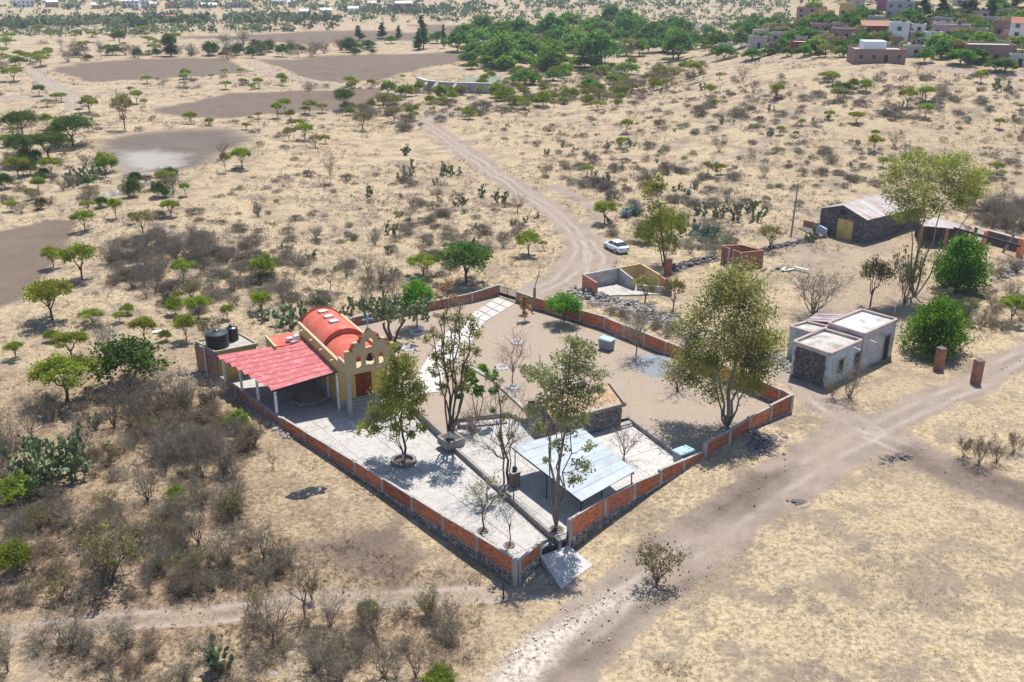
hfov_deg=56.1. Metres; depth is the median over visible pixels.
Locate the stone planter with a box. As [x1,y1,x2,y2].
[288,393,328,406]
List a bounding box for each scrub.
[0,2,1018,55]
[0,12,1023,681]
[0,30,1023,302]
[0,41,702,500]
[6,70,1016,261]
[67,510,149,617]
[142,627,357,681]
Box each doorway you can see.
[853,353,859,373]
[882,335,889,359]
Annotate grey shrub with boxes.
[1,585,35,611]
[5,505,22,515]
[9,507,44,530]
[20,498,43,513]
[31,498,50,511]
[45,484,71,497]
[45,493,64,503]
[47,523,62,535]
[81,384,100,394]
[83,448,102,463]
[92,411,111,421]
[95,497,127,515]
[102,465,129,481]
[103,270,127,281]
[105,279,121,285]
[108,447,122,454]
[109,259,128,269]
[115,266,137,281]
[117,239,135,247]
[117,248,140,260]
[117,252,135,262]
[119,589,140,602]
[120,538,151,563]
[122,255,137,262]
[122,439,138,452]
[123,428,150,443]
[128,273,144,281]
[137,559,163,576]
[144,225,163,233]
[145,264,168,276]
[149,441,169,451]
[149,446,177,459]
[149,450,171,465]
[150,209,167,219]
[152,297,165,306]
[154,452,176,466]
[159,279,180,291]
[159,512,186,522]
[161,576,197,601]
[164,533,195,557]
[174,522,197,537]
[175,468,193,476]
[177,453,197,463]
[182,206,206,214]
[186,306,206,315]
[189,251,211,261]
[189,305,210,312]
[192,258,204,267]
[194,230,215,238]
[195,271,209,276]
[198,236,217,243]
[199,288,219,298]
[201,267,237,278]
[203,259,218,266]
[208,293,225,302]
[209,243,228,256]
[212,287,228,293]
[213,251,227,261]
[215,290,231,298]
[218,569,243,586]
[218,573,243,588]
[219,574,238,587]
[223,251,251,261]
[224,276,245,286]
[229,222,248,231]
[234,227,247,232]
[236,564,252,574]
[237,241,253,248]
[237,260,254,269]
[237,582,252,591]
[241,274,263,285]
[242,233,268,244]
[244,248,266,258]
[250,273,266,280]
[252,227,264,232]
[252,563,282,582]
[254,271,275,281]
[267,271,282,278]
[267,549,291,565]
[274,255,289,264]
[277,244,295,251]
[279,250,294,255]
[283,251,309,265]
[285,291,303,298]
[289,214,305,221]
[291,258,313,267]
[298,169,315,176]
[298,294,325,308]
[300,289,333,301]
[310,237,322,243]
[311,267,326,274]
[328,293,338,300]
[336,100,353,109]
[336,257,363,268]
[339,173,355,179]
[345,233,359,238]
[353,102,376,111]
[365,107,378,116]
[392,121,414,130]
[396,93,407,98]
[396,113,416,122]
[397,123,413,132]
[398,174,413,182]
[398,223,412,230]
[398,226,413,234]
[399,101,412,107]
[404,179,422,185]
[404,221,416,228]
[408,198,426,207]
[413,216,432,223]
[415,234,433,241]
[422,87,432,94]
[423,202,442,210]
[426,248,439,254]
[429,222,441,228]
[430,188,445,195]
[432,232,452,240]
[433,114,446,122]
[434,270,446,276]
[436,209,450,216]
[438,225,452,229]
[440,259,457,269]
[442,97,458,105]
[455,88,468,94]
[468,222,494,232]
[474,98,494,108]
[475,108,483,116]
[480,230,491,234]
[494,231,513,239]
[498,202,510,207]
[503,105,517,111]
[510,227,525,234]
[512,222,525,227]
[522,92,532,99]
[539,78,551,87]
[566,95,577,99]
[571,161,584,170]
[581,152,604,163]
[582,173,605,186]
[593,88,612,98]
[594,184,613,189]
[598,181,613,188]
[601,179,619,186]
[601,188,627,198]
[606,161,624,172]
[619,157,632,162]
[622,197,644,208]
[637,173,653,182]
[642,141,657,148]
[652,70,668,79]
[653,118,666,124]
[659,160,674,166]
[663,191,678,202]
[672,166,692,172]
[674,194,689,202]
[692,104,705,110]
[692,108,709,116]
[696,172,710,179]
[700,184,720,191]
[701,102,714,108]
[702,201,715,207]
[703,197,722,204]
[705,123,718,130]
[722,172,741,178]
[728,106,745,115]
[731,111,750,117]
[740,197,753,203]
[768,146,787,152]
[770,109,789,115]
[795,93,816,100]
[809,89,829,96]
[810,167,830,174]
[815,147,830,154]
[830,169,847,174]
[844,173,863,178]
[852,98,867,105]
[867,177,883,186]
[877,109,895,115]
[888,113,906,119]
[890,105,908,113]
[922,75,935,80]
[930,96,947,101]
[934,88,954,96]
[944,94,962,101]
[959,197,977,209]
[965,206,988,215]
[971,200,1005,212]
[972,97,989,104]
[973,211,993,224]
[978,213,1005,228]
[984,175,999,179]
[990,206,1011,221]
[1004,222,1023,232]
[1007,197,1023,209]
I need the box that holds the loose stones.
[6,333,1021,681]
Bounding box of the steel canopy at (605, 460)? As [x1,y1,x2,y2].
[511,428,633,510]
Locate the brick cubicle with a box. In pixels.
[721,244,763,269]
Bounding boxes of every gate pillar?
[664,258,672,275]
[933,346,947,370]
[970,358,985,384]
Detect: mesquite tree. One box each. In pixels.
[0,36,13,46]
[0,65,23,80]
[0,108,41,135]
[0,129,35,155]
[1,155,30,176]
[1,200,19,210]
[2,340,23,358]
[3,32,15,35]
[10,56,27,64]
[12,49,22,55]
[18,276,75,319]
[20,52,31,58]
[22,187,36,199]
[23,350,103,400]
[27,129,70,156]
[28,176,46,191]
[31,24,44,33]
[31,84,46,95]
[32,50,45,54]
[32,53,49,63]
[36,156,62,174]
[37,113,52,125]
[39,99,51,104]
[39,112,97,145]
[39,245,60,267]
[41,46,53,53]
[41,49,53,55]
[47,330,88,357]
[51,241,98,279]
[54,92,66,101]
[64,137,75,145]
[68,209,96,230]
[76,40,86,45]
[76,97,98,112]
[76,307,104,322]
[77,199,95,208]
[93,150,113,176]
[99,44,113,54]
[106,198,122,215]
[108,29,126,43]
[111,311,126,320]
[124,315,158,341]
[126,211,136,223]
[128,89,143,101]
[140,75,152,82]
[146,42,160,47]
[154,170,175,187]
[159,31,176,55]
[159,199,179,216]
[169,256,195,278]
[170,32,181,42]
[170,312,196,340]
[172,291,184,297]
[178,73,187,81]
[179,68,191,72]
[179,182,189,195]
[181,294,212,318]
[182,110,196,120]
[219,80,231,87]
[220,304,232,319]
[227,146,252,168]
[240,122,250,129]
[249,289,271,311]
[252,77,263,87]
[270,101,282,117]
[274,73,286,84]
[277,97,291,111]
[283,109,294,120]
[291,119,304,124]
[293,122,312,139]
[299,106,310,109]
[302,99,316,112]
[316,103,328,112]
[320,134,330,142]
[331,87,354,107]
[342,75,354,81]
[346,80,356,87]
[367,78,375,87]
[405,252,442,275]
[429,237,495,282]
[514,229,540,254]
[582,164,593,175]
[589,100,606,108]
[591,200,617,223]
[616,137,628,147]
[620,118,633,132]
[686,61,702,76]
[705,84,717,94]
[709,99,718,104]
[714,163,726,172]
[769,82,785,97]
[776,125,785,132]
[818,71,829,80]
[824,109,835,116]
[825,71,840,84]
[848,111,867,122]
[860,79,872,90]
[862,83,871,90]
[868,133,885,150]
[870,129,880,134]
[877,157,890,166]
[898,86,919,106]
[917,85,936,100]
[917,102,935,116]
[975,69,990,81]
[977,167,991,175]
[988,161,1006,172]
[995,117,1005,126]
[997,293,1023,318]
[998,169,1007,176]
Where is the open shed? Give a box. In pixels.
[915,215,973,246]
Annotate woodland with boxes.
[0,0,876,28]
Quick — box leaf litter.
[280,382,667,553]
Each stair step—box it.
[520,502,536,514]
[617,424,632,429]
[618,420,632,426]
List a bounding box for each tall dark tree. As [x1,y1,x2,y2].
[160,35,177,56]
[353,25,366,39]
[376,22,388,38]
[395,25,401,38]
[412,31,423,50]
[413,14,433,48]
[440,24,446,46]
[916,0,936,15]
[932,0,951,13]
[959,1,969,8]
[961,0,981,13]
[981,0,999,15]
[1004,0,1023,9]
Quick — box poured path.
[410,297,513,394]
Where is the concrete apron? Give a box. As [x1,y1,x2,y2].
[540,545,592,588]
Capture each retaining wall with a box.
[422,415,443,435]
[452,447,561,548]
[455,418,459,431]
[459,411,508,421]
[459,420,506,428]
[469,366,488,378]
[493,381,526,411]
[508,412,542,431]
[626,416,672,454]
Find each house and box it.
[12,0,33,6]
[44,0,58,6]
[60,2,77,7]
[91,2,105,8]
[121,0,140,7]
[140,1,148,7]
[162,14,175,22]
[165,3,175,8]
[181,0,197,7]
[194,333,257,381]
[201,2,217,7]
[225,2,249,7]
[272,0,285,4]
[298,9,308,15]
[318,7,331,13]
[347,6,359,13]
[367,1,376,7]
[394,1,411,9]
[718,43,732,46]
[747,33,767,49]
[752,29,769,34]
[768,42,785,53]
[769,31,784,41]
[773,23,789,30]
[787,301,897,386]
[791,40,813,53]
[795,6,827,22]
[795,35,807,39]
[809,31,828,39]
[810,23,831,30]
[819,10,834,14]
[826,36,846,43]
[831,26,865,39]
[833,22,850,26]
[839,3,856,16]
[847,40,906,64]
[850,0,864,6]
[859,20,888,33]
[867,15,884,19]
[876,0,888,9]
[885,0,918,16]
[887,18,910,41]
[888,36,903,45]
[904,44,925,56]
[909,31,923,42]
[911,21,926,30]
[914,36,929,44]
[923,3,934,12]
[924,31,941,35]
[931,21,971,34]
[933,19,954,22]
[934,16,955,21]
[953,0,972,5]
[960,41,1017,61]
[969,27,988,32]
[970,7,989,19]
[983,16,998,24]
[992,20,1010,33]
[994,8,1014,15]
[994,34,1009,39]
[1009,17,1023,47]
[1009,53,1023,66]
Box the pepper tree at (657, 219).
[635,172,690,266]
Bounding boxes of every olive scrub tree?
[6,122,22,128]
[17,166,28,176]
[109,91,132,129]
[129,209,154,232]
[219,149,230,172]
[282,127,295,140]
[294,43,302,56]
[307,134,321,146]
[351,112,371,129]
[354,103,366,111]
[374,92,391,106]
[378,92,396,113]
[384,106,404,121]
[426,99,441,109]
[443,98,452,107]
[453,107,461,114]
[454,84,467,89]
[517,86,529,95]
[519,100,530,110]
[522,67,538,71]
[533,34,546,41]
[556,92,569,96]
[576,56,592,67]
[585,73,596,77]
[586,86,601,99]
[600,91,612,102]
[619,37,636,51]
[621,85,630,93]
[630,274,659,301]
[640,72,658,84]
[659,276,686,310]
[662,67,679,82]
[662,78,671,87]
[685,71,696,79]
[696,60,708,74]
[702,44,714,50]
[704,161,713,171]
[756,224,786,250]
[763,21,776,28]
[776,25,789,31]
[811,34,825,39]
[816,44,837,56]
[819,32,834,37]
[830,86,846,99]
[853,24,866,30]
[859,252,899,306]
[947,37,968,47]
[949,27,967,32]
[956,17,969,22]
[960,28,978,33]
[961,297,981,318]
[964,13,984,19]
[997,15,1014,19]
[1004,7,1020,13]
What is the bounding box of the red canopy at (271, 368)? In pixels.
[218,341,339,412]
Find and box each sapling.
[453,462,507,529]
[494,499,521,544]
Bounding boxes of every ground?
[0,0,1023,681]
[262,297,774,453]
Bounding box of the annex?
[265,332,303,348]
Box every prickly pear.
[0,422,93,491]
[61,168,79,186]
[78,163,102,179]
[86,412,99,429]
[162,294,172,305]
[202,634,233,671]
[253,202,259,212]
[256,308,270,320]
[269,304,296,328]
[292,300,307,319]
[304,248,316,255]
[308,290,331,308]
[339,296,354,314]
[365,183,373,196]
[384,220,398,234]
[384,246,393,254]
[393,211,403,216]
[400,143,410,154]
[402,158,414,175]
[420,306,429,319]
[439,161,448,175]
[447,164,461,175]
[458,193,468,204]
[478,183,485,196]
[493,188,508,202]
[510,218,518,225]
[602,172,610,182]
[604,140,611,148]
[606,216,613,223]
[627,137,636,145]
[659,228,676,241]
[679,216,696,233]
[689,181,698,188]
[691,201,707,215]
[698,226,720,240]
[699,82,706,89]
[712,202,728,218]
[730,203,743,219]
[744,202,750,212]
[750,200,768,220]
[768,127,774,135]
[804,222,818,241]
[937,286,979,322]
[991,77,1012,90]
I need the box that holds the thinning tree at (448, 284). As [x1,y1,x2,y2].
[434,279,459,313]
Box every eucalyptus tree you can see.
[517,330,614,527]
[655,253,794,426]
[873,146,997,296]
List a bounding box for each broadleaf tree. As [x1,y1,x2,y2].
[343,42,364,50]
[384,35,397,41]
[428,31,443,42]
[440,29,470,51]
[452,22,477,32]
[457,51,479,61]
[460,41,480,51]
[463,60,478,67]
[468,14,495,28]
[471,40,484,56]
[479,36,519,64]
[485,25,496,37]
[490,24,514,35]
[508,31,540,50]
[508,68,538,84]
[509,15,532,34]
[516,36,543,53]
[523,49,536,62]
[525,19,534,30]
[531,10,568,35]
[537,48,567,67]
[540,25,571,43]
[543,69,564,80]
[561,40,581,56]
[571,17,610,30]
[574,29,623,65]
[579,76,596,86]
[582,35,625,61]
[584,20,614,33]
[596,2,621,23]
[609,28,633,40]
[612,13,642,30]
[613,5,641,23]
[626,18,648,30]
[631,31,655,39]
[636,20,668,37]
[645,38,658,52]
[651,31,667,48]
[657,19,667,29]
[657,28,683,57]
[659,28,701,60]
[665,17,694,31]
[666,15,679,24]
[687,31,703,46]
[697,32,710,43]
[699,42,710,48]
[700,26,717,33]
[702,30,732,45]
[710,44,739,59]
[731,21,745,29]
[731,28,748,47]
[737,22,755,33]
[740,48,767,58]
[744,17,760,23]
[746,14,758,19]
[753,31,769,40]
[756,17,767,27]
[760,48,780,54]
[762,15,788,25]
[773,38,790,47]
[779,46,794,54]
[782,30,797,40]
[783,23,796,28]
[789,28,821,38]
[795,18,809,26]
[795,26,808,31]
[795,45,812,56]
[810,17,822,22]
[812,50,826,56]
[816,12,832,22]
[824,16,843,23]
[829,37,848,46]
[829,46,847,56]
[838,11,860,24]
[844,31,879,43]
[847,15,863,26]
[849,36,863,44]
[852,7,870,18]
[854,5,871,16]
[867,9,885,15]
[877,30,893,40]
[894,7,922,17]
[908,13,929,25]
[913,46,936,62]
[914,7,925,16]
[931,10,943,18]
[931,37,952,57]
[940,5,958,14]
[942,13,959,22]
[945,48,981,64]
[946,37,960,56]
[949,32,971,40]
[965,17,980,22]
[967,46,992,63]
[968,19,994,31]
[982,36,1001,41]
[982,58,1006,70]
[985,0,1005,7]
[992,57,1017,72]
[994,11,1013,16]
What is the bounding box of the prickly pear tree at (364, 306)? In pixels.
[350,285,428,341]
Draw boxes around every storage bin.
[598,335,615,350]
[672,445,694,461]
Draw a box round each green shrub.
[0,171,16,186]
[0,470,52,504]
[0,538,33,572]
[14,144,33,156]
[17,155,39,173]
[27,148,42,160]
[30,171,46,177]
[34,195,48,207]
[37,166,50,173]
[42,329,60,339]
[79,176,94,185]
[83,330,178,387]
[88,150,119,172]
[94,196,107,205]
[105,44,123,54]
[118,302,135,313]
[119,174,141,196]
[127,170,144,182]
[131,47,142,55]
[149,179,165,195]
[152,47,161,56]
[156,329,172,340]
[161,188,171,196]
[163,294,184,312]
[165,166,178,177]
[165,484,187,498]
[200,40,219,55]
[201,276,220,288]
[219,271,234,278]
[222,407,252,428]
[230,46,240,54]
[234,41,245,54]
[243,47,258,57]
[246,39,261,45]
[247,252,280,275]
[250,42,268,54]
[254,285,270,292]
[261,38,276,48]
[273,43,291,55]
[281,226,294,233]
[283,234,299,243]
[339,36,358,50]
[344,105,354,112]
[345,220,353,226]
[351,48,361,53]
[357,598,379,612]
[362,40,375,48]
[365,98,376,105]
[366,197,374,202]
[384,242,398,250]
[387,94,400,103]
[389,233,403,241]
[403,104,414,112]
[412,80,427,91]
[419,662,460,681]
[424,94,434,101]
[425,211,438,221]
[438,95,447,103]
[446,90,458,97]
[447,86,455,91]
[450,192,461,198]
[460,207,468,212]
[462,107,476,118]
[479,73,489,78]
[487,70,496,75]
[488,81,504,92]
[492,85,515,95]
[493,95,502,100]
[508,67,517,74]
[509,95,520,102]
[517,95,533,105]
[519,294,528,311]
[528,72,542,83]
[529,62,541,68]
[531,90,551,104]
[536,82,547,88]
[548,65,560,71]
[558,87,570,95]
[558,159,570,164]
[559,96,567,101]
[559,162,570,168]
[560,68,570,74]
[566,177,576,184]
[569,60,581,66]
[569,86,580,95]
[577,177,590,186]
[580,87,590,94]
[582,95,591,104]
[589,80,602,90]
[590,61,601,66]
[594,65,607,73]
[604,227,620,236]
[611,84,628,93]
[612,98,622,104]
[616,92,625,98]
[618,75,629,82]
[624,239,635,243]
[625,56,638,63]
[633,226,655,242]
[650,79,664,88]
[657,148,669,153]
[674,122,686,128]
[677,60,690,69]
[677,236,693,246]
[685,200,696,205]
[686,230,700,238]
[689,197,704,204]
[697,234,719,248]
[698,217,711,223]
[704,243,723,255]
[711,223,727,231]
[711,239,725,246]
[712,232,732,242]
[728,236,740,244]
[760,194,771,201]
[760,202,774,207]
[770,117,780,123]
[793,199,805,205]
[796,167,809,174]
[811,120,819,125]
[824,153,836,162]
[831,81,854,89]
[848,77,860,86]
[848,176,858,181]
[872,74,882,80]
[909,145,923,152]
[960,115,972,121]
[1006,157,1021,163]
[1014,117,1023,122]
[1017,133,1023,140]
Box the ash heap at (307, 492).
[286,486,326,498]
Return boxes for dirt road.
[0,41,1023,681]
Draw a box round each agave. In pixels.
[617,207,633,216]
[622,201,645,213]
[684,188,694,193]
[688,222,703,233]
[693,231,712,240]
[703,224,719,233]
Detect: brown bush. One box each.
[0,523,23,536]
[0,527,31,552]
[0,575,12,601]
[0,639,13,659]
[3,152,16,159]
[3,195,14,199]
[6,433,26,450]
[8,201,28,212]
[10,179,24,186]
[11,574,32,587]
[12,582,35,597]
[14,539,46,571]
[18,589,39,604]
[20,619,60,645]
[24,188,44,200]
[25,575,48,590]
[28,536,50,553]
[29,198,46,209]
[30,538,58,553]
[30,559,58,581]
[38,489,72,514]
[41,391,60,404]
[42,572,55,580]
[43,172,60,180]
[44,537,72,553]
[44,554,75,578]
[45,195,59,201]
[47,552,69,565]
[48,512,66,525]
[48,630,69,648]
[55,177,69,189]
[56,147,71,153]
[58,48,76,61]
[63,522,94,543]
[65,40,86,55]
[68,401,93,415]
[73,641,96,656]
[76,184,94,198]
[76,621,96,642]
[77,153,92,163]
[78,513,104,532]
[80,500,112,523]
[81,184,99,190]
[83,465,104,476]
[83,567,114,586]
[83,570,93,579]
[85,442,105,455]
[85,640,128,667]
[86,188,99,198]
[86,646,117,665]
[90,388,114,400]
[92,384,110,401]
[93,455,115,467]
[107,672,131,681]
[111,407,126,417]
[117,184,137,196]
[117,365,147,389]
[118,44,130,54]
[118,657,140,672]
[119,654,143,670]
[121,631,138,644]
[123,408,151,428]
[126,43,141,56]
[126,657,148,673]
[129,395,159,421]
[131,419,149,432]
[135,447,155,461]
[136,624,160,643]
[138,638,162,656]
[138,644,157,659]
[140,388,170,414]
[141,420,174,442]
[142,645,158,659]
[144,504,174,524]
[146,665,175,681]
[152,407,189,425]
[153,413,174,430]
[153,536,176,555]
[153,564,168,575]
[156,387,179,401]
[159,566,185,592]
[160,407,186,424]
[161,662,200,681]
[165,417,194,433]
[166,475,186,486]
[167,439,192,458]
[168,392,192,410]
[169,538,189,551]
[170,389,198,415]
[175,486,204,504]
[177,562,207,593]
[179,417,198,424]
[182,43,199,55]
[182,407,205,421]
[182,637,198,651]
[184,537,220,571]
[186,403,215,421]
[186,552,205,568]
[190,484,208,504]
[191,566,216,587]
[192,429,228,448]
[195,390,218,403]
[196,392,212,405]
[196,400,221,421]
[197,483,215,498]
[201,409,226,429]
[203,652,232,671]
[206,492,239,517]
[206,543,242,565]
[207,453,235,474]
[209,653,241,680]
[210,507,231,525]
[213,406,232,423]
[213,557,230,573]
[214,560,236,571]
[217,670,239,681]
[220,48,233,59]
[222,496,253,517]
[223,521,241,532]
[226,414,266,449]
[226,519,261,552]
[228,435,252,451]
[232,518,253,529]
[233,413,270,446]
[233,670,258,681]
[235,603,273,629]
[236,555,266,577]
[238,426,261,444]
[241,606,265,629]
[242,572,259,583]
[247,553,259,566]
[248,672,271,681]
[250,41,266,54]
[250,615,274,634]
[250,641,282,665]
[261,530,287,553]
[262,632,296,656]
[269,559,287,574]
[273,534,304,565]
[297,613,315,626]
[300,626,320,646]
[301,45,319,56]
[306,37,322,53]
[309,624,328,639]
[314,632,346,654]
[318,41,328,52]
[331,37,345,49]
[334,643,363,670]
[349,610,377,630]
[350,612,368,627]
[375,643,389,656]
[392,600,415,617]
[394,632,412,651]
[425,661,459,681]
[426,607,445,621]
[427,651,446,667]
[430,626,448,642]
[444,632,458,646]
[608,223,618,229]
[617,307,629,316]
[622,311,632,319]
[651,315,663,324]
[651,321,662,328]
[682,242,696,253]
[710,217,724,226]
[725,226,738,235]
[824,376,841,396]
[933,287,955,296]
[937,275,958,290]
[954,433,975,456]
[968,425,996,464]
[972,316,992,328]
[980,283,1002,297]
[981,306,998,318]
[985,295,999,304]
[986,264,1011,279]
[987,301,1001,309]
[987,431,1014,462]
[988,317,1015,331]
[994,301,1007,310]
[1006,428,1023,452]
[1013,308,1023,319]
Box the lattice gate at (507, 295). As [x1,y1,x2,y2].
[499,286,515,299]
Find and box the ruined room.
[582,263,671,295]
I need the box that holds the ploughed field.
[0,24,701,307]
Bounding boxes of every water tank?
[204,328,229,349]
[226,324,238,341]
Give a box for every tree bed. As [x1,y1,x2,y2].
[391,453,416,468]
[437,431,464,450]
[476,527,488,533]
[503,541,514,548]
[549,525,563,533]
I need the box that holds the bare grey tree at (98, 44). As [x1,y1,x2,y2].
[94,38,102,59]
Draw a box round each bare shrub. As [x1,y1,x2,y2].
[0,404,30,467]
[0,447,14,474]
[0,491,32,537]
[0,610,17,671]
[2,519,39,543]
[5,396,42,436]
[9,389,40,409]
[16,633,46,655]
[27,480,60,503]
[30,495,61,523]
[31,387,65,421]
[37,594,98,649]
[48,495,92,531]
[49,395,101,457]
[58,485,73,519]
[59,570,98,599]
[60,613,96,645]
[65,537,90,562]
[66,412,84,425]
[67,173,80,187]
[70,622,101,651]
[73,656,94,672]
[77,575,107,599]
[79,190,93,206]
[82,551,110,578]
[84,311,122,353]
[85,600,140,651]
[86,377,129,428]
[86,503,115,524]
[88,556,123,578]
[92,551,131,575]
[94,241,124,263]
[97,506,124,524]
[99,243,126,262]
[100,236,120,252]
[100,510,132,539]
[100,658,117,676]
[102,613,127,636]
[103,260,126,277]
[103,381,125,394]
[105,394,122,411]
[109,368,143,391]
[109,500,128,516]
[110,234,122,248]
[110,430,132,452]
[112,396,148,425]
[116,373,156,419]
[117,453,168,500]
[118,265,131,276]
[119,516,152,542]
[120,231,137,246]
[124,275,140,288]
[127,239,145,259]
[129,231,153,247]
[130,512,161,543]
[130,560,158,591]
[131,266,152,285]
[132,262,152,283]
[133,228,151,239]
[133,278,152,297]
[134,254,152,271]
[135,252,159,272]
[135,415,190,468]
[136,250,158,264]
[136,361,178,404]
[139,266,166,291]
[139,527,169,556]
[139,534,175,570]
[140,544,173,574]
[141,250,176,280]
[146,490,185,521]
[148,219,166,232]
[150,229,174,240]
[150,272,167,283]
[150,393,166,416]
[152,250,175,267]
[153,231,172,246]
[155,283,166,293]
[155,513,183,538]
[158,237,183,256]
[158,362,213,408]
[159,174,178,186]
[159,233,186,259]
[161,167,179,193]
[162,522,189,543]
[162,539,185,559]
[166,529,194,551]
[166,647,197,681]
[167,425,198,449]
[168,237,191,254]
[168,276,182,287]
[168,429,193,453]
[168,565,202,593]
[169,456,191,476]
[169,554,200,584]
[169,558,200,575]
[170,231,187,241]
[170,417,210,469]
[170,487,219,543]
[170,662,189,680]
[171,541,204,565]
[172,431,191,446]
[174,268,195,284]
[174,513,197,527]
[175,420,204,448]
[180,443,215,475]
[181,230,197,241]
[181,240,195,251]
[181,248,201,261]
[181,466,203,482]
[181,474,203,491]
[182,420,214,448]
[183,234,206,249]
[183,407,202,423]
[184,222,198,236]
[184,229,210,251]
[185,412,244,474]
[186,244,206,261]
[189,622,219,657]
[195,368,230,404]
[197,505,247,565]
[198,228,227,256]
[198,397,222,409]
[198,482,231,503]
[199,562,226,591]
[200,258,223,273]
[200,428,234,455]
[208,446,240,471]
[209,487,239,513]
[210,238,236,262]
[210,464,252,503]
[215,448,249,477]
[219,292,243,306]
[222,414,243,440]
[225,275,239,291]
[225,478,246,497]
[229,292,243,304]
[230,492,245,511]
[231,258,248,275]
[237,628,256,647]
[238,652,264,673]
[241,648,260,663]
[243,284,267,302]
[244,235,264,248]
[246,515,277,558]
[250,202,264,215]
[253,557,275,586]
[254,542,296,569]
[259,272,294,296]
[261,614,288,641]
[268,273,296,302]
[279,290,298,305]
[279,614,340,671]
[282,271,298,293]
[304,638,349,673]
[307,224,321,236]
[310,653,325,669]
[311,581,348,626]
[312,637,361,681]
[322,658,345,680]
[327,617,357,646]
[338,257,352,276]
[343,629,371,650]
[344,624,373,656]
[345,262,358,273]
[346,580,395,634]
[354,618,407,677]
[354,641,371,654]
[356,278,380,300]
[364,262,376,274]
[366,232,381,244]
[367,253,390,287]
[370,272,386,286]
[371,227,382,237]
[377,270,395,286]
[383,267,404,300]
[383,656,406,677]
[392,630,432,675]
[395,163,413,177]
[400,205,414,219]
[402,193,417,204]
[407,586,437,614]
[415,240,427,251]
[419,233,435,245]
[423,606,467,645]
[423,608,448,633]
[438,602,464,635]
[440,592,465,619]
[441,207,454,217]
[444,292,468,312]
[448,231,461,239]
[450,233,474,244]
[474,235,496,249]
[497,236,511,247]
[538,164,548,172]
[642,166,658,182]
[672,161,688,171]
[710,136,730,151]
[717,182,740,201]
[737,65,750,80]
[746,78,760,92]
[757,164,773,176]
[772,258,856,315]
[831,352,871,398]
[885,130,907,145]
[961,301,980,317]
[974,310,989,322]
[983,192,1002,209]
[983,197,1017,215]
[983,198,1004,208]
[984,312,1002,320]
[985,187,1012,204]
[992,178,1017,195]
[993,254,1010,268]
[995,197,1019,211]
[996,199,1022,228]
[996,273,1023,295]
[998,210,1018,223]
[1006,198,1023,229]
[1006,252,1023,269]
[1008,253,1023,272]
[1009,193,1023,206]
[1011,203,1023,224]
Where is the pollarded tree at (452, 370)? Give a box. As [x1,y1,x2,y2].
[420,306,484,438]
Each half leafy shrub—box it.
[0,470,17,481]
[19,502,51,528]
[33,389,55,410]
[38,567,77,600]
[72,505,146,582]
[88,482,118,506]
[92,438,123,460]
[116,517,150,541]
[132,421,152,429]
[135,414,157,427]
[151,515,177,538]
[160,539,204,572]
[162,490,195,516]
[170,396,194,412]
[176,278,203,297]
[196,315,225,335]
[213,490,241,518]
[241,587,268,612]
[301,573,318,599]
[358,271,373,286]
[412,583,440,617]
[632,533,693,584]
[821,192,840,207]
[888,237,930,304]
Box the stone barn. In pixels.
[818,192,920,243]
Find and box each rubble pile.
[66,180,159,207]
[119,172,182,180]
[170,369,211,381]
[264,418,295,442]
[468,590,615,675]
[530,566,557,586]
[567,285,674,321]
[646,314,711,346]
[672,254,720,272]
[732,428,788,456]
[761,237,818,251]
[765,352,790,372]
[786,499,806,504]
[870,453,912,466]
[993,259,1023,282]
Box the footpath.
[0,100,875,681]
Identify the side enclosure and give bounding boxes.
[798,219,827,238]
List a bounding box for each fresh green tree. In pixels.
[378,79,397,91]
[394,83,414,95]
[431,83,448,96]
[463,25,490,39]
[470,36,479,41]
[474,41,487,55]
[475,53,504,67]
[483,29,518,49]
[495,17,517,30]
[495,49,534,66]
[495,53,517,69]
[537,40,567,65]
[545,39,566,48]
[557,25,574,39]
[558,30,589,43]
[558,63,576,71]
[563,10,583,25]
[567,56,591,66]
[586,64,613,71]
[590,26,607,35]
[604,72,621,81]
[612,62,639,72]
[618,45,632,55]
[630,37,650,55]
[666,24,686,33]
[797,16,812,24]
[799,37,827,50]
[805,12,820,17]
[806,0,825,7]
[888,16,911,23]
[923,31,952,51]
[968,29,998,40]
[991,1,1003,8]
[1002,34,1023,47]
[1013,9,1023,16]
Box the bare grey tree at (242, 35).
[234,28,250,52]
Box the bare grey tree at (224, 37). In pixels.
[216,31,233,44]
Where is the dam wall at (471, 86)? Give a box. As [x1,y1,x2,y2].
[415,77,490,93]
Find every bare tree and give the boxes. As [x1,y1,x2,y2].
[213,139,230,153]
[216,37,236,58]
[232,578,299,644]
[266,449,281,468]
[275,535,333,617]
[317,262,341,289]
[322,152,335,180]
[354,251,376,275]
[448,363,546,483]
[490,326,532,383]
[504,193,531,212]
[608,412,655,459]
[611,61,628,74]
[616,300,664,357]
[721,187,745,223]
[909,58,926,73]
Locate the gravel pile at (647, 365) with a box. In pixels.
[619,353,688,387]
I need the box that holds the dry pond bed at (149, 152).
[95,128,252,173]
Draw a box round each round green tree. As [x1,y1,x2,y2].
[399,275,436,326]
[545,290,586,323]
[895,292,979,366]
[927,231,997,295]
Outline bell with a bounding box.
[366,353,372,360]
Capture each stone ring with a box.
[401,345,415,351]
[410,328,425,334]
[495,364,508,369]
[508,384,520,389]
[510,339,521,344]
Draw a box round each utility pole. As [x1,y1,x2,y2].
[533,271,539,309]
[791,184,798,231]
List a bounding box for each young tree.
[456,364,498,420]
[520,296,532,321]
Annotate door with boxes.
[355,371,371,396]
[836,218,853,240]
[883,54,888,62]
[1017,58,1022,66]
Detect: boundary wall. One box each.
[220,376,280,424]
[280,416,517,586]
[348,284,499,325]
[516,291,532,308]
[518,541,541,583]
[535,297,793,409]
[567,394,793,548]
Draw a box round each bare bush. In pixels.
[456,403,489,433]
[521,412,555,439]
[658,361,698,391]
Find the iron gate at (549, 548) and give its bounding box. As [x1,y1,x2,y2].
[542,532,567,553]

